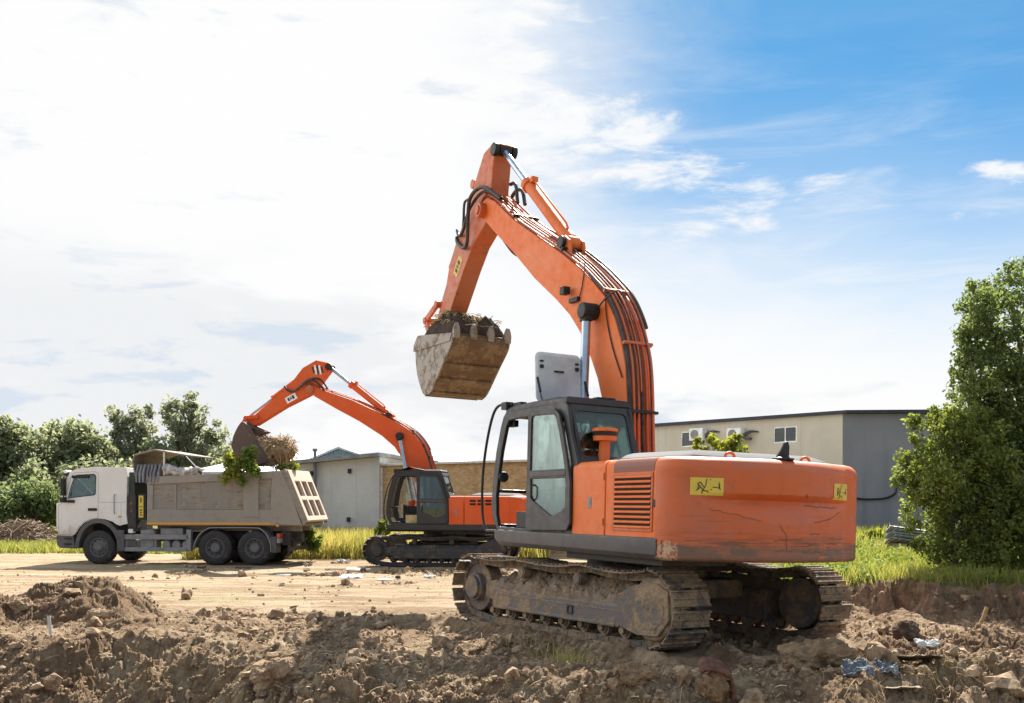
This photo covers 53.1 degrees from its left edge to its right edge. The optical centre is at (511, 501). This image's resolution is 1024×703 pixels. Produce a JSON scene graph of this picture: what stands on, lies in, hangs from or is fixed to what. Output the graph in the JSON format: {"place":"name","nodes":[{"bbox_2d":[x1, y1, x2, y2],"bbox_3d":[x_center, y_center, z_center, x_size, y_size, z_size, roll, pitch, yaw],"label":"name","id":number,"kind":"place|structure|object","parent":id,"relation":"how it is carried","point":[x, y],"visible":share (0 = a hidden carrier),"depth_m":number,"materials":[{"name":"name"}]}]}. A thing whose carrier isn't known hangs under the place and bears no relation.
{"place":"outdoors","nodes":[
{"label":"outdoors","id":0,"kind":"place"},
{"bbox_2d":[0,518,1023,702],"bbox_3d":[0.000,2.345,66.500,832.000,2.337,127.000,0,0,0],"label":"ground","id":1,"kind":"structure","parent":0,"point":[120,596],"depth_m":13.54,"materials":[{"name":"beige soil"}]},
{"bbox_2d":[6,596,34,616],"bbox_3d":[-7.471,1.603,15.597,0.398,0.325,0.315,0,0,0],"label":"soil clod","id":2,"kind":"object","parent":1,"relation":"on","point":[20,605],"visible":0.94,"depth_m":15.49,"materials":[{"name":"brown soil"}]},
{"bbox_2d":[0,518,57,542],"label":"brush pile","id":3,"kind":"object","parent":1,"relation":"on","point":[16,530],"visible":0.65,"depth_m":47.39,"materials":[{"name":"wood"}]},
{"bbox_2d":[0,473,61,528],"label":"bush","id":4,"kind":"object","parent":1,"relation":"on","point":[24,500],"visible":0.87,"depth_m":54.00,"materials":[{"name":"green plant"}]},
{"bbox_2d":[0,414,68,521],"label":"bush","id":5,"kind":"object","parent":1,"relation":"on","point":[19,444],"visible":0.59,"depth_m":64.72,"materials":[{"name":"green plant"}]},
{"bbox_2d":[47,616,51,634],"bbox_3d":[-6.006,1.666,13.307,0.092,0.366,0.048,0,0,24],"label":"white stick","id":6,"kind":"object","parent":1,"relation":"on","point":[49,624],"visible":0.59,"depth_m":13.29,"materials":[{"name":"plastic"}]},
{"bbox_2d":[0,454,132,532],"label":"bush","id":7,"kind":"object","parent":1,"relation":"on","point":[33,469],"visible":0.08,"depth_m":62.80,"materials":[{"name":"green plant"}]},
{"bbox_2d":[39,414,130,476],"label":"tree","id":8,"kind":"object","parent":1,"relation":"on","point":[75,438],"visible":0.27,"depth_m":67.19,"materials":[{"name":"green plant"}]},
{"bbox_2d":[0,533,182,553],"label":"tall grass","id":9,"kind":"structure","parent":1,"relation":"on","point":[31,547],"depth_m":40.04,"materials":[{"name":"plant"}]},
{"bbox_2d":[82,608,114,621],"bbox_3d":[-6.012,1.729,14.899,0.492,0.372,0.358,0,0,28],"label":"soil clod","id":10,"kind":"object","parent":1,"relation":"on","point":[99,613],"visible":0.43,"depth_m":14.79,"materials":[{"name":"brown soil"}]},
{"bbox_2d":[107,617,124,626],"bbox_3d":[-5.540,1.682,14.325,0.243,0.139,0.043,0,0,-13],"label":"pale splinter","id":11,"kind":"object","parent":1,"relation":"on","point":[116,621],"visible":1,"depth_m":14.31,"materials":[{"name":"brown wood"}]},
{"bbox_2d":[103,403,159,464],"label":"tree","id":12,"kind":"object","parent":1,"relation":"on","point":[123,426],"visible":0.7,"depth_m":71.50,"materials":[{"name":"green plant"}]},
{"bbox_2d":[133,435,187,467],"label":"bush","id":13,"kind":"object","parent":1,"relation":"on","point":[156,444],"visible":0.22,"depth_m":69.41,"materials":[{"name":"green plant"}]},
{"bbox_2d":[57,449,327,564],"bbox_3d":[-10.441,0.169,33.654,8.284,3.699,2.742,0,0,5],"label":"dump truck","id":14,"kind":"object","parent":1,"relation":"on","point":[105,515],"visible":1,"depth_m":32.65,"materials":[{"name":"metal"}]},
{"bbox_2d":[217,451,242,486],"bbox_3d":[-8.742,-1.023,31.943,0.926,1.122,0.655,0,0,0],"label":"uprooted plant","id":15,"kind":"object","parent":14,"relation":"on","point":[233,470],"visible":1,"depth_m":31.84,"materials":[{"name":"green plant"}]},
{"bbox_2d":[275,461,299,470],"bbox_3d":[-7.232,-1.121,33.011,0.776,0.391,0.406,0,0,0],"label":"uprooted plant","id":16,"kind":"object","parent":14,"relation":"on","point":[292,465],"visible":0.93,"depth_m":32.94,"materials":[{"name":"green plant"}]},
{"bbox_2d":[158,390,231,467],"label":"tree","id":17,"kind":"object","parent":1,"relation":"on","point":[185,433],"visible":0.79,"depth_m":71.36,"materials":[{"name":"green plant"}]},
{"bbox_2d":[183,564,206,568],"bbox_3d":[-9.143,1.870,29.505,0.684,0.147,0.297,0,0,0],"label":"board","id":18,"kind":"object","parent":1,"relation":"on","point":[193,566],"visible":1,"depth_m":29.42,"materials":[{"name":"brown wood"}]},
{"bbox_2d":[203,439,235,467],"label":"bush","id":19,"kind":"object","parent":1,"relation":"on","point":[218,459],"visible":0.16,"depth_m":68.28,"materials":[{"name":"green plant"}]},
{"bbox_2d":[202,463,279,473],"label":"building","id":20,"kind":"structure","parent":1,"relation":"on","point":[216,469],"depth_m":53.55,"materials":[{"name":"concrete"}]},
{"bbox_2d":[249,656,301,692],"bbox_3d":[-2.623,1.939,11.404,0.603,0.431,0.448,0,0,0],"label":"soil clod","id":21,"kind":"object","parent":1,"relation":"on","point":[269,675],"visible":0.83,"depth_m":11.28,"materials":[{"name":"brown soil"}]},
{"bbox_2d":[290,452,323,460],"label":"building","id":22,"kind":"structure","parent":1,"relation":"on","point":[305,455],"depth_m":70.76,"materials":[{"name":"concrete"}]},
{"bbox_2d":[299,526,324,560],"bbox_3d":[-6.760,1.461,34.504,0.864,1.321,0.787,0,0,0],"label":"weed","id":23,"kind":"object","parent":1,"relation":"on","point":[313,542],"visible":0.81,"depth_m":34.38,"materials":[{"name":"green plant"}]},
{"bbox_2d":[309,447,358,458],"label":"gabled building","id":24,"kind":"structure","parent":1,"relation":"on","point":[338,451],"depth_m":62.00,"materials":[{"name":"grey metal"}]},
{"bbox_2d":[330,561,350,563],"bbox_3d":[-5.619,1.988,33.506,0.650,0.094,0.226,0,0,0],"label":"wood scrap","id":25,"kind":"object","parent":1,"relation":"on","point":[340,562],"visible":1,"depth_m":33.48,"materials":[{"name":"beige wood"}]},
{"bbox_2d":[338,574,363,577],"bbox_3d":[-4.161,1.923,26.490,0.634,0.086,0.453,0,0,0],"label":"plastic sheet","id":26,"kind":"object","parent":1,"relation":"on","point":[351,575],"visible":0.98,"depth_m":26.55,"materials":[{"name":"white plastic"}]},
{"bbox_2d":[286,449,438,531],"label":"concrete shed","id":27,"kind":"structure","parent":1,"relation":"on","point":[347,488],"depth_m":45.47,"materials":[{"name":"grey concrete"}]},
{"bbox_2d":[180,524,551,559],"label":"tall grass","id":28,"kind":"structure","parent":1,"relation":"on","point":[344,543],"depth_m":35.86,"materials":[{"name":"plant"}]},
{"bbox_2d":[231,360,525,566],"bbox_3d":[-4.133,-1.282,32.881,9.820,6.557,2.944,0,0,8],"label":"excavator","id":29,"kind":"object","parent":1,"relation":"on","point":[447,521],"visible":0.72,"depth_m":32.03,"materials":[{"name":"metal"}]},
{"bbox_2d":[236,444,261,487],"bbox_3d":[-8.220,-1.125,31.991,0.771,1.391,0.646,0,0,-32],"label":"uprooted plant","id":30,"kind":"object","parent":29,"relation":"hanging from","point":[249,465],"visible":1,"depth_m":31.91,"materials":[{"name":"green plant"}]},
{"bbox_2d":[256,435,278,463],"bbox_3d":[-8.207,-1.792,33.459,1.104,1.137,0.994,0,0,8],"label":"soil heap","id":31,"kind":"object","parent":29,"relation":"in","point":[262,442],"visible":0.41,"depth_m":32.99,"materials":[{"name":"brown soil"}]},
{"bbox_2d":[260,433,299,470],"bbox_3d":[-7.579,-1.514,33.347,1.384,1.427,1.440,0,0,0],"label":"turf clump","id":32,"kind":"object","parent":29,"relation":"hanging from","point":[283,449],"visible":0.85,"depth_m":33.03,"materials":[{"name":"soil"}]},
{"bbox_2d":[449,496,464,523],"bbox_3d":[-1.634,0.269,31.637,0.465,0.879,0.934,0,0,8],"label":"front service door","id":33,"kind":"structure","parent":29,"relation":"in","point":[455,502],"depth_m":31.18,"materials":[{"name":"orange paint"}]},
{"bbox_2d":[464,496,509,524],"bbox_3d":[-0.692,0.269,31.500,1.403,0.879,0.940,0,0,8],"label":"rear service door","id":34,"kind":"structure","parent":29,"relation":"in","point":[472,504],"depth_m":31.05,"materials":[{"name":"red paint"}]},
{"bbox_2d":[373,519,391,535],"bbox_3d":[-4.588,1.377,36.511,0.728,1.542,0.564,0,0,0],"label":"weed","id":35,"kind":"object","parent":1,"relation":"on","point":[381,529],"visible":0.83,"depth_m":36.40,"materials":[{"name":"green plant"}]},
{"bbox_2d":[396,454,481,461],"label":"building","id":36,"kind":"structure","parent":1,"relation":"on","point":[454,457],"depth_m":60.45,"materials":[{"name":"concrete"}]},
{"bbox_2d":[380,459,566,553],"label":"brick building","id":37,"kind":"structure","parent":1,"relation":"on","point":[465,478],"depth_m":42.55,"materials":[{"name":"beige brick"}]},
{"bbox_2d":[1,571,1021,702],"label":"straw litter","id":38,"kind":"object","parent":1,"relation":"on","point":[456,644],"visible":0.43,"depth_m":11.86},
{"bbox_2d":[413,142,856,650],"bbox_3d":[0.540,-2.345,16.543,3.385,8.528,10.814,0,0,-33],"label":"excavator","id":39,"kind":"object","parent":1,"relation":"on","point":[658,541],"visible":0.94,"depth_m":13.84,"materials":[{"name":"metal"}]},
{"bbox_2d":[424,309,503,337],"bbox_3d":[-0.921,-3.349,20.210,1.251,0.977,1.713,0,0,-29],"label":"soil heap","id":40,"kind":"object","parent":39,"relation":"in","point":[446,320],"visible":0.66,"depth_m":19.73,"materials":[{"name":"soil"}]},
{"bbox_2d":[572,460,611,534],"bbox_3d":[1.427,-0.031,13.371,1.015,0.955,0.785,2,-1,-28],"label":"front service door","id":41,"kind":"structure","parent":39,"relation":"in","point":[588,481],"depth_m":13.11,"materials":[{"name":"orange paint"}]},
{"bbox_2d":[605,457,661,537],"bbox_3d":[1.860,-0.032,12.514,1.040,0.956,1.095,2,-1,-28],"label":"rear service door","id":42,"kind":"structure","parent":39,"relation":"in","point":[630,483],"depth_m":12.25,"materials":[{"name":"orange paint"}]},
{"bbox_2d":[619,661,657,685],"bbox_3d":[1.267,1.733,10.208,0.420,0.291,0.328,0,0,0],"label":"soil clod","id":43,"kind":"object","parent":1,"relation":"on","point":[634,673],"visible":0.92,"depth_m":10.10,"materials":[{"name":"brown soil"}]},
{"bbox_2d":[492,601,846,662],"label":"sparse grass","id":44,"kind":"structure","parent":1,"relation":"on","point":[566,658],"depth_m":11.62,"materials":[{"name":"brown plant"}]},
{"bbox_2d":[695,657,734,702],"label":"rock","id":45,"kind":"object","parent":1,"relation":"on","point":[714,684],"visible":1,"depth_m":9.84,"materials":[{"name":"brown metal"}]},
{"bbox_2d":[692,431,753,452],"bbox_3d":[5.656,-0.075,27.034,1.357,3.593,1.525,0,0,37],"label":"young tree","id":46,"kind":"object","parent":1,"relation":"on","point":[733,443],"visible":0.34,"depth_m":26.81,"materials":[{"name":"green plant"}]},
{"bbox_2d":[655,409,966,529],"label":"industrial building","id":47,"kind":"structure","parent":1,"relation":"on","point":[865,445],"depth_m":47.99,"materials":[{"name":"grey metal"}]},
{"bbox_2d":[681,431,705,446],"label":"window","id":48,"kind":"structure","parent":47,"relation":"in","point":[685,442],"depth_m":54.73,"materials":[{"name":"grey glass"}]},
{"bbox_2d":[774,426,796,442],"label":"window","id":49,"kind":"structure","parent":47,"relation":"in","point":[783,434],"depth_m":50.27,"materials":[{"name":"grey glass"}]},
{"bbox_2d":[777,638,859,672],"bbox_3d":[3.249,1.714,10.904,0.850,0.538,0.492,0,0,0],"label":"soil clod","id":50,"kind":"object","parent":1,"relation":"on","point":[817,654],"visible":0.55,"depth_m":10.73,"materials":[{"name":"brown soil"}]},
{"bbox_2d":[841,657,875,677],"bbox_3d":[3.438,1.655,10.195,0.342,0.192,0.202,0,0,0],"label":"plastic bag","id":51,"kind":"object","parent":1,"relation":"on","point":[850,668],"visible":1,"depth_m":10.18,"materials":[{"name":"blue plastic"}]},
{"bbox_2d":[859,527,887,541],"bbox_3d":[11.617,1.152,32.863,1.116,0.707,0.639,0,0,0],"label":"bush","id":52,"kind":"object","parent":1,"relation":"on","point":[869,532],"visible":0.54,"depth_m":32.70,"materials":[{"name":"green plant"}]},
{"bbox_2d":[873,658,899,674],"bbox_3d":[3.806,1.675,10.401,0.221,0.152,0.189,0,0,0],"label":"plastic bag","id":53,"kind":"object","parent":1,"relation":"on","point":[885,667],"visible":1,"depth_m":10.40,"materials":[{"name":"blue plastic"}]},
{"bbox_2d":[796,650,989,702],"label":"roots","id":54,"kind":"object","parent":1,"relation":"on","point":[864,678],"visible":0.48,"depth_m":10.28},
{"bbox_2d":[884,686,922,688],"bbox_3d":[3.877,1.848,10.201,0.400,0.045,0.184,0,0,0],"label":"brown board","id":55,"kind":"object","parent":1,"relation":"on","point":[901,687],"visible":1,"depth_m":10.14,"materials":[{"name":"brown wood"}]},
{"bbox_2d":[892,620,919,641],"bbox_3d":[5.460,1.830,14.191,0.373,0.393,0.364,0,0,22],"label":"soil clod","id":56,"kind":"object","parent":1,"relation":"on","point":[908,630],"visible":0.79,"depth_m":14.09,"materials":[{"name":"brown soil"}]},
{"bbox_2d":[883,525,932,549],"bbox_3d":[10.800,1.000,27.496,1.490,0.740,1.052,0,0,3],"label":"sheet stack","id":57,"kind":"object","parent":1,"relation":"on","point":[895,536],"visible":0.42,"depth_m":27.21,"materials":[{"name":"grey metal"}]},
{"bbox_2d":[897,655,944,660],"bbox_3d":[4.192,1.639,10.688,0.540,0.120,0.290,0,0,0],"label":"dark board","id":58,"kind":"object","parent":1,"relation":"on","point":[915,658],"visible":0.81,"depth_m":10.61,"materials":[{"name":"black wood"}]},
{"bbox_2d":[914,638,939,646],"bbox_3d":[4.461,1.513,11.002,0.257,0.093,0.138,0,0,0],"label":"plastic scrap","id":59,"kind":"object","parent":1,"relation":"on","point":[929,643],"visible":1,"depth_m":10.97,"materials":[{"name":"white plastic"}]},
{"bbox_2d":[889,397,1023,572],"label":"leafy bush","id":60,"kind":"object","parent":1,"relation":"on","point":[953,497],"visible":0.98,"depth_m":18.85,"materials":[{"name":"green plant"}]},
{"bbox_2d":[935,255,1023,567],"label":"leafy tree","id":61,"kind":"object","parent":1,"relation":"on","point":[986,304],"visible":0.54,"depth_m":19.65,"materials":[{"name":"green plant"}]},
{"bbox_2d":[978,606,988,623],"bbox_3d":[6.907,1.720,15.045,0.271,0.353,0.066,0,0,-27],"label":"broken branch","id":62,"kind":"object","parent":1,"relation":"on","point":[983,616],"visible":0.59,"depth_m":15.04,"materials":[{"name":"brown wood"}]},
{"bbox_2d":[0,0,1023,464],"label":"sky","id":63,"kind":"structure","parent":0,"point":[219,200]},
{"bbox_2d":[718,535,1023,600],"bbox_3d":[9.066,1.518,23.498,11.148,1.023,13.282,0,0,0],"label":"meadow grass","id":64,"kind":"structure","parent":0,"point":[911,570],"depth_m":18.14,"materials":[{"name":"green plant"}]},
{"bbox_2d":[856,522,1003,546],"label":"meadow grass","id":65,"kind":"structure","parent":0,"point":[859,531],"depth_m":36.07,"materials":[{"name":"green plant"}]}
]}

